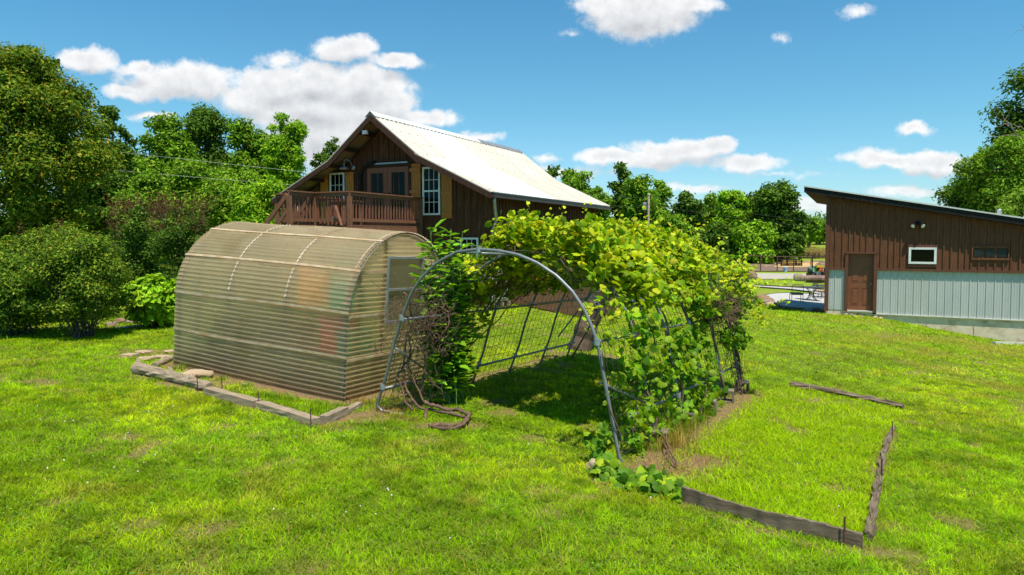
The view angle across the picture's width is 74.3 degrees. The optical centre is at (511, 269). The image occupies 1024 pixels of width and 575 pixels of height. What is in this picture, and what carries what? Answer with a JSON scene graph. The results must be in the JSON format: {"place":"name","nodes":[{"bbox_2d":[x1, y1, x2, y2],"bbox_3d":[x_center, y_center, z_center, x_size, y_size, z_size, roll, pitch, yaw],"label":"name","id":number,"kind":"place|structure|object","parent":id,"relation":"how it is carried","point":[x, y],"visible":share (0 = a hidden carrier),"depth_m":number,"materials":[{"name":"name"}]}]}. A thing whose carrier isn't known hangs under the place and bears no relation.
{"place":"outdoors","nodes":[
{"label":"outdoors","id":0,"kind":"place"},
{"bbox_2d":[0,242,1023,574],"bbox_3d":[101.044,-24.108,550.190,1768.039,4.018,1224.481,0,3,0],"label":"ground","id":1,"kind":"structure","parent":0,"point":[724,412],"depth_m":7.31,"materials":[{"name":"plant"}]},
{"bbox_2d":[0,250,62,336],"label":"honeysuckle bush","id":2,"kind":"object","parent":1,"relation":"on","point":[14,291],"visible":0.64,"depth_m":13.14,"materials":[{"name":"green plant"}]},
{"bbox_2d":[7,45,69,185],"bbox_3d":[-18.065,-4.122,25.777,2.203,8.834,2.053,0,3,0],"label":"tree","id":3,"kind":"object","parent":1,"relation":"on","point":[57,61],"visible":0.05,"depth_m":25.59,"materials":[{"name":"green plant"}]},
{"bbox_2d":[0,212,122,320],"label":"bush","id":4,"kind":"object","parent":1,"relation":"on","point":[16,245],"visible":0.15,"depth_m":15.28,"materials":[{"name":"green plant"}]},
{"bbox_2d":[0,40,126,250],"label":"maple tree","id":5,"kind":"object","parent":1,"relation":"on","point":[40,146],"visible":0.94,"depth_m":20.21,"materials":[{"name":"green plant"}]},
{"bbox_2d":[17,231,136,338],"bbox_3d":[-8.420,0.318,13.266,2.106,2.167,1.710,0,3,0],"label":"honeysuckle bush","id":6,"kind":"object","parent":1,"relation":"on","point":[87,272],"visible":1,"depth_m":12.90,"materials":[{"name":"green plant"}]},
{"bbox_2d":[51,166,132,248],"bbox_3d":[-18.013,-2.417,28.872,3.276,4.954,3.261,2,3,35],"label":"tree","id":7,"kind":"object","parent":1,"relation":"on","point":[116,186],"visible":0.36,"depth_m":28.47,"materials":[{"name":"green plant"}]},
{"bbox_2d":[83,104,140,252],"bbox_3d":[-19.363,-4.121,32.862,2.758,7.697,2.255,0,3,0],"label":"tree","id":8,"kind":"object","parent":1,"relation":"on","point":[119,143],"visible":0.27,"depth_m":32.53,"materials":[{"name":"green plant"}]},
{"bbox_2d":[120,353,138,357],"bbox_3d":[-6.557,1.485,11.514,0.300,0.090,0.210,1,3,18],"label":"paving stone","id":9,"kind":"object","parent":1,"relation":"on","point":[128,354],"visible":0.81,"depth_m":11.46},
{"bbox_2d":[103,190,168,281],"bbox_3d":[-10.493,-0.659,18.914,1.746,3.123,1.306,0,3,0],"label":"seedy shrub","id":10,"kind":"object","parent":1,"relation":"on","point":[136,252],"visible":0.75,"depth_m":18.75,"materials":[{"name":"green plant"}]},
{"bbox_2d":[135,350,153,354],"bbox_3d":[-6.447,1.469,11.794,0.315,0.090,0.195,1,3,27],"label":"paving stone","id":11,"kind":"object","parent":1,"relation":"on","point":[144,351],"visible":0.7,"depth_m":11.75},
{"bbox_2d":[115,273,176,327],"bbox_3d":[-7.722,0.693,14.578,1.311,1.244,1.490,2,3,36],"label":"broadleaf bush","id":12,"kind":"object","parent":1,"relation":"on","point":[151,297],"visible":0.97,"depth_m":14.28,"materials":[{"name":"green plant"}]},
{"bbox_2d":[108,167,183,266],"bbox_3d":[-13.992,-1.764,25.788,2.649,4.389,2.421,1,3,27],"label":"tree","id":13,"kind":"object","parent":1,"relation":"on","point":[144,183],"visible":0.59,"depth_m":25.32,"materials":[{"name":"green plant"}]},
{"bbox_2d":[138,356,155,360],"bbox_3d":[-6.151,1.514,11.335,0.300,0.090,0.165,1,3,14],"label":"paving stone","id":14,"kind":"object","parent":1,"relation":"on","point":[144,357],"visible":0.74,"depth_m":11.29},
{"bbox_2d":[151,355,172,366],"bbox_3d":[-5.737,1.513,11.117,0.106,0.116,0.623,0,3,-3],"label":"pale log","id":15,"kind":"object","parent":1,"relation":"on","point":[165,360],"visible":0.84,"depth_m":11.04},
{"bbox_2d":[127,110,199,176],"bbox_3d":[-19.698,-4.753,37.681,4.695,8.350,4.417,0,3,0],"label":"tree","id":16,"kind":"object","parent":1,"relation":"on","point":[170,138],"visible":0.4,"depth_m":37.18,"materials":[{"name":"green plant"}]},
{"bbox_2d":[127,153,215,259],"bbox_3d":[-14.438,-2.486,29.997,5.208,5.149,4.536,0,3,0],"label":"tree","id":17,"kind":"object","parent":1,"relation":"on","point":[181,184],"visible":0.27,"depth_m":29.09,"materials":[{"name":"green plant"}]},
{"bbox_2d":[130,358,213,390],"bbox_3d":[-5.047,1.550,10.009,1.811,0.310,0.238,2,3,30],"label":"driftwood log","id":18,"kind":"object","parent":1,"relation":"on","point":[139,367],"visible":0.91,"depth_m":9.95,"materials":[{"name":"wood"}]},
{"bbox_2d":[145,190,219,282],"bbox_3d":[-8.712,-0.573,17.983,1.970,3.216,1.567,0,3,0],"label":"seedy shrub","id":19,"kind":"object","parent":1,"relation":"on","point":[184,235],"visible":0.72,"depth_m":17.75,"materials":[{"name":"green plant"}]},
{"bbox_2d":[182,369,213,378],"bbox_3d":[-4.811,1.622,10.261,0.520,0.200,0.318,-1,3,-26],"label":"carved rock","id":20,"kind":"object","parent":1,"relation":"on","point":[202,373],"visible":0.47,"depth_m":10.23,"materials":[{"name":"stone"}]},
{"bbox_2d":[181,102,236,173],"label":"tree","id":21,"kind":"object","parent":1,"relation":"on","point":[205,127],"visible":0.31,"depth_m":41.08,"materials":[{"name":"green plant"}]},
{"bbox_2d":[188,163,271,231],"bbox_3d":[-11.299,-1.996,27.875,3.910,4.740,3.454,3,4,43],"label":"tree","id":22,"kind":"object","parent":1,"relation":"on","point":[224,189],"visible":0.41,"depth_m":27.01,"materials":[{"name":"green plant"}]},
{"bbox_2d":[203,386,261,408],"bbox_3d":[-3.760,1.718,9.065,1.103,0.148,0.141,2,3,33],"label":"landscape timber","id":23,"kind":"object","parent":1,"relation":"on","point":[238,398],"visible":0.87,"depth_m":8.99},
{"bbox_2d":[223,116,271,178],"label":"tree","id":24,"kind":"object","parent":1,"relation":"on","point":[245,138],"visible":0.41,"depth_m":39.10,"materials":[{"name":"green plant"}]},
{"bbox_2d":[224,172,286,224],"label":"willow tree","id":25,"kind":"object","parent":1,"relation":"on","point":[254,205],"visible":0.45,"depth_m":24.40,"materials":[{"name":"green plant"}]},
{"bbox_2d":[257,111,309,187],"bbox_3d":[-11.687,-4.155,34.822,2.914,8.003,2.324,0,3,0],"label":"tree","id":26,"kind":"object","parent":1,"relation":"on","point":[284,151],"visible":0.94,"depth_m":34.34,"materials":[{"name":"green plant"}]},
{"bbox_2d":[148,361,419,415],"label":"bed weeds","id":27,"kind":"object","parent":1,"relation":"on","point":[288,397],"visible":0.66,"depth_m":9.31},
{"bbox_2d":[255,400,320,426],"bbox_3d":[-2.797,1.787,8.376,1.171,0.149,0.140,2,3,37],"label":"landscape timber","id":28,"kind":"object","parent":1,"relation":"on","point":[301,417],"visible":0.84,"depth_m":8.29,"materials":[{"name":"wood"}]},
{"bbox_2d":[173,221,448,401],"bbox_3d":[-3.269,0.519,11.196,3.760,2.498,2.494,5,3,29],"label":"greenhouse","id":29,"kind":"object","parent":1,"relation":"on","point":[297,308],"visible":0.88,"depth_m":10.05,"materials":[{"name":"plastic"}]},
{"bbox_2d":[384,257,423,324],"bbox_3d":[-1.627,0.305,10.296,0.045,1.000,0.860,5,3,29],"label":"door","id":30,"kind":"structure","parent":29,"relation":"in","point":[400,266],"depth_m":10.19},
{"bbox_2d":[309,136,339,170],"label":"tree","id":31,"kind":"object","parent":1,"relation":"on","point":[329,150],"visible":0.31,"depth_m":45.11,"materials":[{"name":"green plant"}]},
{"bbox_2d":[319,406,348,424],"bbox_3d":[-2.202,1.813,8.374,0.121,0.146,0.551,1,3,14],"label":"landscape timber","id":32,"kind":"object","parent":1,"relation":"on","point":[336,414],"visible":0.93,"depth_m":8.30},
{"bbox_2d":[348,402,362,413],"bbox_3d":[-2.093,1.822,8.891,0.101,0.072,0.422,1,3,12],"label":"landscape timber","id":33,"kind":"object","parent":1,"relation":"on","point":[353,406],"visible":0.74,"depth_m":8.89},
{"bbox_2d":[340,394,422,423],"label":"dead litter","id":34,"kind":"object","parent":1,"relation":"on","point":[386,408],"visible":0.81,"depth_m":8.83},
{"bbox_2d":[0,211,825,244],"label":"woods","id":35,"kind":"object","parent":1,"relation":"on","point":[819,216],"depth_m":185.47,"materials":[{"name":"green plant"}]},
{"bbox_2d":[369,273,473,430],"bbox_3d":[-1.152,1.072,8.781,1.644,2.057,1.130,2,3,29],"label":"pruned vine","id":36,"kind":"object","parent":1,"relation":"on","point":[448,426],"visible":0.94,"depth_m":8.84,"materials":[{"name":"plant"}]},
{"bbox_2d":[271,111,611,300],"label":"barn house","id":37,"kind":"structure","parent":1,"relation":"on","point":[460,182],"depth_m":21.57,"materials":[{"name":"wood"}]},
{"bbox_2d":[329,172,344,217],"bbox_3d":[-5.815,-2.458,22.487,0.620,1.500,0.035,1,3,27],"label":"window","id":38,"kind":"structure","parent":37,"relation":"in","point":[337,180],"depth_m":22.47,"materials":[{"name":"white glass"}]},
{"bbox_2d":[263,190,422,235],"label":"balcony deck","id":39,"kind":"structure","parent":37,"relation":"attached to","point":[291,214],"depth_m":18.52,"materials":[{"name":"wood"}]},
{"bbox_2d":[334,205,342,225],"bbox_3d":[-4.643,-1.444,18.067,0.269,0.552,0.090,2,3,34],"label":"loose board","id":40,"kind":"object","parent":39,"relation":"on","point":[338,215],"visible":1,"depth_m":18.05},
{"bbox_2d":[327,200,361,224],"bbox_3d":[-4.895,-1.648,19.869,0.900,0.730,0.595,1,3,27],"label":"deck table","id":41,"kind":"object","parent":39,"relation":"on","point":[344,204],"visible":0.34,"depth_m":19.82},
{"bbox_2d":[367,167,387,225],"bbox_3d":[-4.339,-2.299,21.752,0.814,1.928,0.090,1,3,27],"label":"french door","id":42,"kind":"structure","parent":37,"relation":"in","point":[373,171],"depth_m":21.78,"materials":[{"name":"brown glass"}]},
{"bbox_2d":[387,166,407,225],"bbox_3d":[-3.601,-2.281,21.379,0.814,1.928,0.090,1,3,27],"label":"french door","id":43,"kind":"structure","parent":37,"relation":"in","point":[403,170],"depth_m":21.39,"materials":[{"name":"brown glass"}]},
{"bbox_2d":[422,167,440,214],"bbox_3d":[-2.486,-2.416,20.809,0.640,1.478,0.035,1,3,27],"label":"window","id":44,"kind":"structure","parent":37,"relation":"in","point":[430,177],"depth_m":20.82,"materials":[{"name":"white glass"}]},
{"bbox_2d":[460,238,478,260],"bbox_3d":[-1.285,-0.528,20.294,0.625,0.856,0.035,1,3,27],"label":"window","id":45,"kind":"structure","parent":37,"relation":"in","point":[475,241],"depth_m":20.28,"materials":[{"name":"white glass"}]},
{"bbox_2d":[409,218,483,405],"bbox_3d":[-0.955,0.580,9.535,1.093,2.618,1.094,0,3,0],"label":"tall weed","id":46,"kind":"object","parent":1,"relation":"on","point":[453,369],"visible":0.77,"depth_m":9.38,"materials":[{"name":"green plant"}]},
{"bbox_2d":[466,264,510,306],"bbox_3d":[-0.790,0.426,20.195,1.161,1.290,1.103,1,3,27],"label":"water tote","id":47,"kind":"object","parent":1,"relation":"on","point":[503,301],"visible":0.05,"depth_m":20.01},
{"bbox_2d":[0,385,1023,574],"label":"clover","id":48,"kind":"object","parent":1,"relation":"on","point":[359,528],"depth_m":6.09,"materials":[{"name":"plant"}]},
{"bbox_2d":[508,272,590,315],"bbox_3d":[0.903,0.548,20.566,3.404,2.014,0.136,1,3,26],"label":"board fence","id":49,"kind":"object","parent":1,"relation":"on","point":[549,297],"visible":0.14,"depth_m":20.30,"materials":[{"name":"wood"}]},
{"bbox_2d":[545,164,568,185],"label":"tree","id":50,"kind":"object","parent":1,"relation":"on","point":[553,172],"visible":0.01,"depth_m":103.90,"materials":[{"name":"green plant"}]},
{"bbox_2d":[376,246,740,462],"bbox_3d":[1.211,0.903,10.507,3.490,2.593,6.066,2,3,31],"label":"arch trellis","id":51,"kind":"object","parent":1,"relation":"on","point":[596,342],"visible":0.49,"depth_m":9.01,"materials":[{"name":"metal"}]},
{"bbox_2d":[560,167,593,194],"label":"tree","id":52,"kind":"object","parent":1,"relation":"on","point":[572,178],"visible":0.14,"depth_m":109.88,"materials":[{"name":"green plant"}]},
{"bbox_2d":[567,282,612,351],"bbox_3d":[1.754,1.054,15.019,1.145,1.872,0.555,-1,3,-22],"label":"leaning post","id":53,"kind":"object","parent":1,"relation":"on","point":[586,344],"visible":0.42,"depth_m":14.81,"materials":[{"name":"wood"}]},
{"bbox_2d":[586,458,597,468],"bbox_3d":[0.863,2.019,6.922,0.200,0.165,0.160,1,3,18],"label":"stone","id":54,"kind":"object","parent":1,"relation":"on","point":[590,463],"visible":0.33,"depth_m":6.89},
{"bbox_2d":[586,185,613,220],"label":"tree","id":55,"kind":"object","parent":1,"relation":"on","point":[607,199],"visible":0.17,"depth_m":106.66,"materials":[{"name":"green plant"}]},
{"bbox_2d":[432,201,796,455],"bbox_3d":[1.507,0.739,10.608,4.250,3.644,6.116,2,4,40],"label":"grape vine","id":56,"kind":"object","parent":1,"relation":"on","point":[704,284],"visible":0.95,"depth_m":9.29,"materials":[{"name":"green plant"}]},
{"bbox_2d":[607,161,633,224],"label":"tree","id":57,"kind":"object","parent":1,"relation":"on","point":[621,171],"visible":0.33,"depth_m":114.58,"materials":[{"name":"green plant"}]},
{"bbox_2d":[583,411,686,501],"bbox_3d":[1.446,1.841,7.681,1.072,0.593,3.214,1,3,15],"label":"ground vine","id":58,"kind":"object","parent":1,"relation":"on","point":[644,478],"visible":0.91,"depth_m":6.54,"materials":[{"name":"plant"}]},
{"bbox_2d":[617,173,666,223],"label":"tree","id":59,"kind":"object","parent":1,"relation":"on","point":[637,187],"visible":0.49,"depth_m":108.32,"materials":[{"name":"green plant"}]},
{"bbox_2d":[642,194,649,224],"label":"utility pole","id":60,"kind":"object","parent":1,"relation":"on","point":[645,204],"visible":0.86,"depth_m":69.69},
{"bbox_2d":[650,196,819,221],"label":"overhead wire","id":61,"kind":"object","parent":60,"relation":"attached to","point":[732,210],"visible":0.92,"depth_m":78.81,"materials":[{"name":"metal"}]},
{"bbox_2d":[650,204,825,227],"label":"overhead wire","id":62,"kind":"object","parent":60,"relation":"attached to","point":[734,217],"visible":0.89,"depth_m":78.36,"materials":[{"name":"metal"}]},
{"bbox_2d":[648,428,668,444],"bbox_3d":[1.754,2.020,8.087,0.220,0.210,0.200,1,3,21],"label":"cinder block","id":63,"kind":"object","parent":1,"relation":"on","point":[661,431],"depth_m":8.01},
{"bbox_2d":[646,178,678,213],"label":"tree","id":64,"kind":"object","parent":1,"relation":"on","point":[663,189],"visible":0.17,"depth_m":116.56,"materials":[{"name":"green plant"}]},
{"bbox_2d":[650,211,696,239],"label":"tree","id":65,"kind":"object","parent":1,"relation":"on","point":[677,220],"visible":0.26,"depth_m":104.27,"materials":[{"name":"green plant"}]},
{"bbox_2d":[641,415,719,454],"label":"dry grass","id":66,"kind":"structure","parent":1,"relation":"on","point":[671,443],"depth_m":7.96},
{"bbox_2d":[616,386,758,443],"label":"tall grass","id":67,"kind":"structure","parent":1,"relation":"on","point":[707,413],"depth_m":8.76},
{"bbox_2d":[669,190,710,232],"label":"tree","id":68,"kind":"object","parent":1,"relation":"on","point":[685,197],"visible":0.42,"depth_m":110.72,"materials":[{"name":"green plant"}]},
{"bbox_2d":[626,431,776,488],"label":"bare litter","id":69,"kind":"object","parent":1,"relation":"on","point":[677,470],"visible":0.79,"depth_m":7.33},
{"bbox_2d":[700,399,716,414],"bbox_3d":[2.918,2.029,10.026,0.220,0.210,0.200,1,3,20],"label":"cinder block","id":70,"kind":"object","parent":1,"relation":"on","point":[714,401],"depth_m":9.96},
{"bbox_2d":[701,191,718,225],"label":"tree","id":71,"kind":"object","parent":1,"relation":"on","point":[710,199],"visible":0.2,"depth_m":118.31,"materials":[{"name":"green plant"}]},
{"bbox_2d":[690,220,738,256],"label":"tree","id":72,"kind":"object","parent":1,"relation":"on","point":[711,235],"visible":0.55,"depth_m":101.88,"materials":[{"name":"green plant"}]},
{"bbox_2d":[720,388,733,403],"bbox_3d":[3.499,2.056,10.997,0.220,0.210,0.200,1,3,18],"label":"cinder block","id":73,"kind":"object","parent":1,"relation":"on","point":[730,390],"depth_m":10.91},
{"bbox_2d":[710,189,754,248],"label":"tree","id":74,"kind":"object","parent":1,"relation":"on","point":[734,201],"visible":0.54,"depth_m":111.58,"materials":[{"name":"green plant"}]},
{"bbox_2d":[735,380,749,393],"bbox_3d":[4.082,2.074,11.968,0.220,0.210,0.200,1,3,14],"label":"cinder block","id":75,"kind":"object","parent":1,"relation":"on","point":[747,382],"depth_m":11.89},
{"bbox_2d":[740,271,757,279],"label":"boulder","id":76,"kind":"object","parent":1,"relation":"on","point":[754,274],"visible":0.3,"depth_m":58.72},
{"bbox_2d":[744,191,757,221],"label":"tree","id":77,"kind":"object","parent":1,"relation":"on","point":[752,192],"visible":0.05,"depth_m":117.10,"materials":[{"name":"green plant"}]},
{"bbox_2d":[730,218,779,263],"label":"tree","id":78,"kind":"object","parent":1,"relation":"on","point":[756,238],"visible":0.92,"depth_m":99.65,"materials":[{"name":"green plant"}]},
{"bbox_2d":[681,485,862,548],"bbox_3d":[2.122,2.105,5.684,1.471,0.238,0.126,2,3,34],"label":"edge board","id":79,"kind":"object","parent":1,"relation":"on","point":[716,504],"visible":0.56,"depth_m":5.59,"materials":[{"name":"wood"}]},
{"bbox_2d":[747,177,801,251],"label":"tree","id":80,"kind":"object","parent":1,"relation":"on","point":[769,200],"visible":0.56,"depth_m":109.98,"materials":[{"name":"green plant"}]},
{"bbox_2d":[756,286,811,292],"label":"garden edging","id":81,"kind":"object","parent":1,"relation":"on","point":[783,289],"visible":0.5,"depth_m":45.37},
{"bbox_2d":[744,255,824,271],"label":"pipe fence","id":82,"kind":"object","parent":1,"relation":"on","point":[782,256],"visible":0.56,"depth_m":77.22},
{"bbox_2d":[748,260,824,271],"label":"dirt paddock","id":83,"kind":"structure","parent":1,"relation":"on","point":[768,267],"depth_m":90.14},
{"bbox_2d":[776,259,801,265],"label":"hay feeder","id":84,"kind":"object","parent":83,"relation":"on","point":[787,261],"visible":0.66,"depth_m":94.60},
{"bbox_2d":[774,262,817,266],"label":"straw litter","id":85,"kind":"object","parent":83,"relation":"on","point":[806,264],"visible":0.59,"depth_m":95.16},
{"bbox_2d":[773,230,809,261],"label":"tree","id":86,"kind":"object","parent":1,"relation":"on","point":[791,243],"visible":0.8,"depth_m":101.73,"materials":[{"name":"green plant"}]},
{"bbox_2d":[776,188,810,234],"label":"tree","id":87,"kind":"object","parent":1,"relation":"on","point":[786,213],"visible":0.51,"depth_m":108.82,"materials":[{"name":"green plant"}]},
{"bbox_2d":[770,304,824,311],"bbox_3d":[11.092,1.538,26.823,0.454,0.246,3.380,-1,3,-13],"label":"garden edging","id":88,"kind":"object","parent":1,"relation":"on","point":[798,308],"visible":0.55,"depth_m":26.41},
{"bbox_2d":[793,274,805,280],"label":"boulder","id":89,"kind":"object","parent":1,"relation":"on","point":[801,277],"visible":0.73,"depth_m":59.60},
{"bbox_2d":[802,242,824,258],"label":"hay mound","id":90,"kind":"object","parent":1,"relation":"on","point":[821,252],"visible":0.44,"depth_m":109.25,"materials":[{"name":"beige plant"}]},
{"bbox_2d":[804,215,824,246],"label":"tree","id":91,"kind":"object","parent":1,"relation":"on","point":[816,232],"visible":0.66,"depth_m":147.98,"materials":[{"name":"green plant"}]},
{"bbox_2d":[806,256,824,274],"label":"compact tractor","id":92,"kind":"object","parent":1,"relation":"on","point":[816,270],"visible":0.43,"depth_m":58.95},
{"bbox_2d":[806,275,824,282],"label":"log","id":93,"kind":"object","parent":1,"relation":"on","point":[815,278],"visible":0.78,"depth_m":57.83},
{"bbox_2d":[815,218,825,244],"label":"tree","id":94,"kind":"object","parent":1,"relation":"on","point":[818,241],"visible":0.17,"depth_m":163.77,"materials":[{"name":"green plant"}]},
{"bbox_2d":[843,516,845,546],"bbox_3d":[2.613,2.088,5.314,0.013,0.290,0.019,3,4,45],"label":"rebar stake","id":95,"kind":"object","parent":1,"relation":"on","point":[844,528],"visible":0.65,"depth_m":5.31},
{"bbox_2d":[789,381,904,408],"bbox_3d":[5.921,2.223,12.048,0.234,0.185,1.942,-3,4,-43],"label":"old log","id":96,"kind":"object","parent":1,"relation":"on","point":[838,392],"visible":0.82,"depth_m":12.04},
{"bbox_2d":[865,475,882,542],"bbox_3d":[3.361,2.184,6.268,0.101,0.231,1.912,2,3,30],"label":"split board","id":97,"kind":"object","parent":1,"relation":"on","point":[873,505],"visible":0.95,"depth_m":6.07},
{"bbox_2d":[875,432,891,475],"bbox_3d":[4.544,2.246,8.248,0.101,0.247,2.376,2,3,32],"label":"split board","id":98,"kind":"object","parent":1,"relation":"on","point":[886,443],"visible":0.88,"depth_m":8.18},
{"bbox_2d":[804,185,1023,341],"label":"metal sided shed","id":99,"kind":"structure","parent":1,"relation":"on","point":[953,269],"depth_m":23.03,"materials":[{"name":"metal"}]},
{"bbox_2d":[847,254,873,309],"bbox_3d":[12.402,0.440,24.046,0.805,2.003,0.110,1,3,27],"label":"door","id":100,"kind":"structure","parent":99,"relation":"in","point":[860,266],"depth_m":24.06,"materials":[{"name":"wood"}]},
{"bbox_2d":[908,247,936,263],"bbox_3d":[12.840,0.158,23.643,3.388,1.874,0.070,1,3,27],"label":"window","id":101,"kind":"structure","parent":99,"relation":"in","point":[917,255],"depth_m":23.02,"materials":[{"name":"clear glass"}]},
{"bbox_2d":[971,246,1009,259],"bbox_3d":[15.699,-0.545,22.175,1.027,0.473,0.055,1,3,27],"label":"vent window","id":102,"kind":"structure","parent":99,"relation":"in","point":[977,252],"depth_m":22.16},
{"bbox_2d":[931,177,997,210],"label":"tree","id":103,"kind":"object","parent":1,"relation":"on","point":[952,200],"visible":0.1,"depth_m":33.06,"materials":[{"name":"green plant"}]},
{"bbox_2d":[945,129,1023,212],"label":"tree","id":104,"kind":"object","parent":1,"relation":"on","point":[1007,151],"visible":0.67,"depth_m":30.54,"materials":[{"name":"green plant"}]},
{"bbox_2d":[976,63,1023,171],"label":"tree","id":105,"kind":"object","parent":1,"relation":"on","point":[1015,115],"visible":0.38,"depth_m":33.14,"materials":[{"name":"green plant"}]},
{"bbox_2d":[987,24,1023,146],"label":"tree","id":106,"kind":"object","parent":1,"relation":"on","point":[1007,121],"visible":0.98,"depth_m":29.73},
{"bbox_2d":[992,341,1023,344],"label":"footing board","id":107,"kind":"object","parent":1,"relation":"on","point":[1000,342],"visible":0.72,"depth_m":20.88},
{"bbox_2d":[994,186,1023,216],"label":"tree","id":108,"kind":"object","parent":1,"relation":"on","point":[1013,205],"visible":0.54,"depth_m":28.74,"materials":[{"name":"green plant"}]},
{"bbox_2d":[0,0,1023,217],"label":"sky","id":109,"kind":"structure","parent":0,"point":[880,98],"materials":[{"name":"blue"}]},
{"bbox_2d":[741,273,805,278],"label":"gravel driveway","id":110,"kind":"structure","parent":0,"point":[773,275],"depth_m":65.17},
{"bbox_2d":[754,285,823,294],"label":"gravel path","id":111,"kind":"structure","parent":0,"point":[793,288],"depth_m":47.41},
{"bbox_2d":[767,293,823,308],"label":"gravel patio","id":112,"kind":"structure","parent":0,"point":[811,302],"depth_m":34.99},
{"bbox_2d":[758,295,773,299],"bbox_3d":[12.438,1.469,33.349,0.900,0.376,0.630,1,3,16],"label":"patio rock","id":113,"kind":"object","parent":112,"relation":"on","point":[765,297],"visible":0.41,"depth_m":33.12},
{"bbox_2d":[789,284,803,301],"bbox_3d":[14.030,1.182,33.324,0.548,0.931,0.547,1,3,11],"label":"patio chair","id":114,"kind":"object","parent":112,"relation":"on","point":[796,293],"visible":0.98,"depth_m":33.12,"materials":[{"name":"metal"}]},
{"bbox_2d":[799,286,823,300],"bbox_3d":[15.903,1.300,35.886,1.350,0.727,1.350,-1,3,-11],"label":"patio table","id":115,"kind":"object","parent":112,"relation":"on","point":[814,287],"visible":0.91,"depth_m":35.76,"materials":[{"name":"metal"}]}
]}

